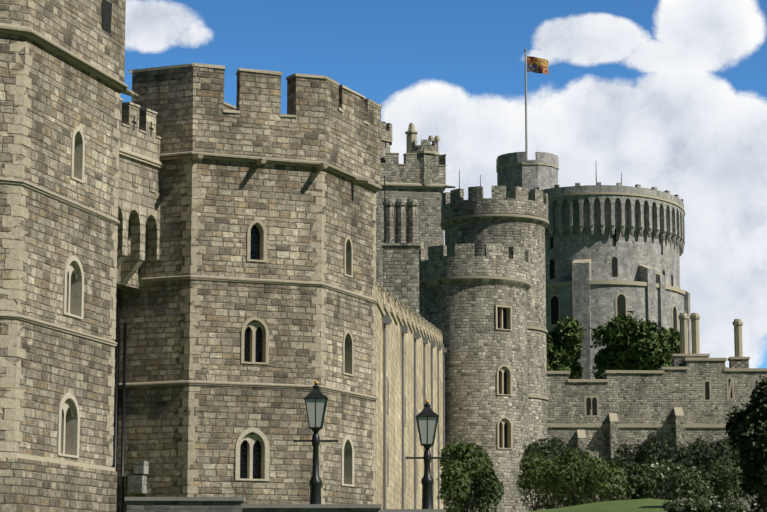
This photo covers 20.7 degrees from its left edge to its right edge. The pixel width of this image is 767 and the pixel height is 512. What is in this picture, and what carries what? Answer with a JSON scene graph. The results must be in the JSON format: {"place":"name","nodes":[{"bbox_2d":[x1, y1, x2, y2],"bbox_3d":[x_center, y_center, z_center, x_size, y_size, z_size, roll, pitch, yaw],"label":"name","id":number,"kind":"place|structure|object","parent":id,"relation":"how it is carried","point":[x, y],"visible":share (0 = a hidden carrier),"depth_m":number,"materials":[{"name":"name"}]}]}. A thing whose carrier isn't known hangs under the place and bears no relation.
{"place":"outdoors","nodes":[
{"label":"outdoors","id":0,"kind":"place"},
{"bbox_2d":[0,33,119,466],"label":"gate tower","id":1,"kind":"structure","parent":0,"point":[66,97],"depth_m":53.74,"materials":[{"name":"stone"}]},
{"bbox_2d":[0,0,125,81],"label":"wall","id":2,"kind":"structure","parent":1,"relation":"on","point":[92,32],"depth_m":55.49,"materials":[{"name":"beige stone"}]},
{"bbox_2d":[116,158,375,511],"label":"gate tower","id":3,"kind":"structure","parent":0,"point":[236,199],"depth_m":67.04,"materials":[{"name":"stone"}]},
{"bbox_2d":[129,63,381,184],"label":"battlement parapet","id":4,"kind":"structure","parent":3,"relation":"on","point":[328,119],"depth_m":68.04,"materials":[{"name":"beige stone"}]},
{"bbox_2d":[120,0,766,367],"label":"sky","id":5,"kind":"structure","parent":0,"point":[671,95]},
{"bbox_2d":[419,284,528,449],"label":"round tower wall","id":6,"kind":"structure","parent":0,"point":[481,349],"depth_m":137.31,"materials":[{"name":"grey stone"}]},
{"bbox_2d":[546,316,586,378],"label":"tree","id":7,"kind":"object","parent":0,"point":[564,346],"visible":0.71,"depth_m":262.29,"materials":[{"name":"green plant"}]},
{"bbox_2d":[590,311,679,378],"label":"tree","id":8,"kind":"object","parent":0,"point":[631,342],"visible":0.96,"depth_m":261.50,"materials":[{"name":"green plant"}]},
{"bbox_2d":[529,498,762,511],"bbox_3d":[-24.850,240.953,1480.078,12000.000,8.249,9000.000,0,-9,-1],"label":"terrain","id":9,"kind":"structure","parent":0,"point":[644,505],"depth_m":69.14,"materials":[{"name":"green plant"}]},
{"bbox_2d":[0,23,138,511],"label":"stone trim","id":10,"kind":"structure","parent":9,"relation":"on","point":[30,483],"depth_m":52.08,"materials":[{"name":"beige stone"}]},
{"bbox_2d":[116,98,164,289],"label":"wall","id":11,"kind":"structure","parent":10,"relation":"attached to","point":[141,164],"depth_m":66.17,"materials":[{"name":"stone"}]},
{"bbox_2d":[57,126,512,486],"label":"window frames","id":12,"kind":"structure","parent":10,"relation":"attached to","point":[68,437],"depth_m":66.47,"materials":[{"name":"beige stone"}]},
{"bbox_2d":[240,225,506,478],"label":"window glass","id":13,"kind":"object","parent":12,"relation":"in","point":[255,245],"visible":0.19,"depth_m":67.26,"materials":[{"name":"black glass"}]},
{"bbox_2d":[119,151,381,503],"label":"stone trim","id":14,"kind":"structure","parent":9,"relation":"on","point":[190,218],"depth_m":67.06,"materials":[{"name":"beige stone"}]},
{"bbox_2d":[113,288,148,511],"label":"drain pipes","id":15,"kind":"object","parent":14,"relation":"attached to","point":[137,484],"visible":0.83,"depth_m":66.43,"materials":[{"name":"metal"}]},
{"bbox_2d":[125,497,445,511],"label":"wall","id":16,"kind":"structure","parent":9,"relation":"on","point":[185,504],"depth_m":39.48,"materials":[{"name":"stone"}]},
{"bbox_2d":[293,381,337,503],"bbox_3d":[-1.444,4.277,44.646,0.980,3.265,0.520,0,-9,-1],"label":"lamp post","id":17,"kind":"object","parent":16,"relation":"on","point":[315,398],"visible":1,"depth_m":44.62,"materials":[{"name":"black metal"}]},
{"bbox_2d":[376,281,446,508],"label":"curtain wall","id":18,"kind":"structure","parent":9,"relation":"on","point":[411,350],"depth_m":89.36,"materials":[{"name":"stone"}]},
{"bbox_2d":[376,121,455,313],"bbox_3d":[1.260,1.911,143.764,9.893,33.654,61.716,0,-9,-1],"label":"square tower","id":19,"kind":"structure","parent":9,"relation":"on","point":[414,186],"depth_m":168.18,"materials":[{"name":"grey stone"}]},
{"bbox_2d":[406,399,448,508],"bbox_3d":[0.976,4.637,46.656,0.980,2.912,0.520,0,-9,-1],"label":"lamp post","id":20,"kind":"object","parent":9,"relation":"on","point":[427,417],"visible":1,"depth_m":46.60,"materials":[{"name":"black metal"}]},
{"bbox_2d":[436,435,503,511],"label":"shrub","id":21,"kind":"object","parent":9,"relation":"on","point":[470,461],"visible":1,"depth_m":72.55,"materials":[{"name":"green plant"}]},
{"bbox_2d":[419,244,539,511],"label":"round tower","id":22,"kind":"structure","parent":9,"relation":"on","point":[464,265],"depth_m":137.81,"materials":[{"name":"grey stone"}]},
{"bbox_2d":[440,186,548,509],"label":"round turret","id":23,"kind":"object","parent":9,"relation":"on","point":[479,221],"visible":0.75,"depth_m":148.94,"materials":[{"name":"grey stone"}]},
{"bbox_2d":[515,423,756,511],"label":"bushes","id":24,"kind":"object","parent":9,"relation":"on","point":[559,471],"visible":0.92,"depth_m":80.96,"materials":[{"name":"green plant"}]},
{"bbox_2d":[547,313,766,510],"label":"ward wall","id":25,"kind":"structure","parent":9,"relation":"on","point":[685,396],"depth_m":180.55,"materials":[{"name":"grey stone"}]},
{"bbox_2d":[660,494,748,511],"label":"flowering shrub","id":26,"kind":"object","parent":9,"relation":"on","point":[693,504],"visible":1,"depth_m":60.94,"materials":[{"name":"green plant"}]},
{"bbox_2d":[725,376,766,511],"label":"tree","id":27,"kind":"object","parent":9,"relation":"on","point":[751,441],"visible":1,"depth_m":65.31,"materials":[{"name":"green plant"}]},
{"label":"mound terrain","id":28,"kind":"structure","parent":0,"visible":0},
{"bbox_2d":[512,182,690,378],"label":"round tower","id":29,"kind":"structure","parent":28,"relation":"on","point":[611,251],"depth_m":315.27,"materials":[{"name":"stone"}]},
{"bbox_2d":[496,152,558,197],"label":"turret","id":30,"kind":"object","parent":29,"relation":"on","point":[514,169],"visible":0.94,"depth_m":324.53,"materials":[{"name":"grey stone"}]},
{"bbox_2d":[524,49,527,159],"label":"flag pole","id":31,"kind":"object","parent":30,"relation":"on","point":[526,137],"visible":0.88,"depth_m":330.10,"materials":[{"name":"grey metal"}]},
{"bbox_2d":[527,56,547,74],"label":"flag","id":32,"kind":"object","parent":31,"relation":"attached to","point":[536,65],"visible":1,"depth_m":331.44,"materials":[{"name":"multicoloured fabric"}]},
{"bbox_2d":[459,169,621,187],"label":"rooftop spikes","id":33,"kind":"object","parent":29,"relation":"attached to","point":[480,178],"visible":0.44,"depth_m":152.85,"materials":[{"name":"black metal"}]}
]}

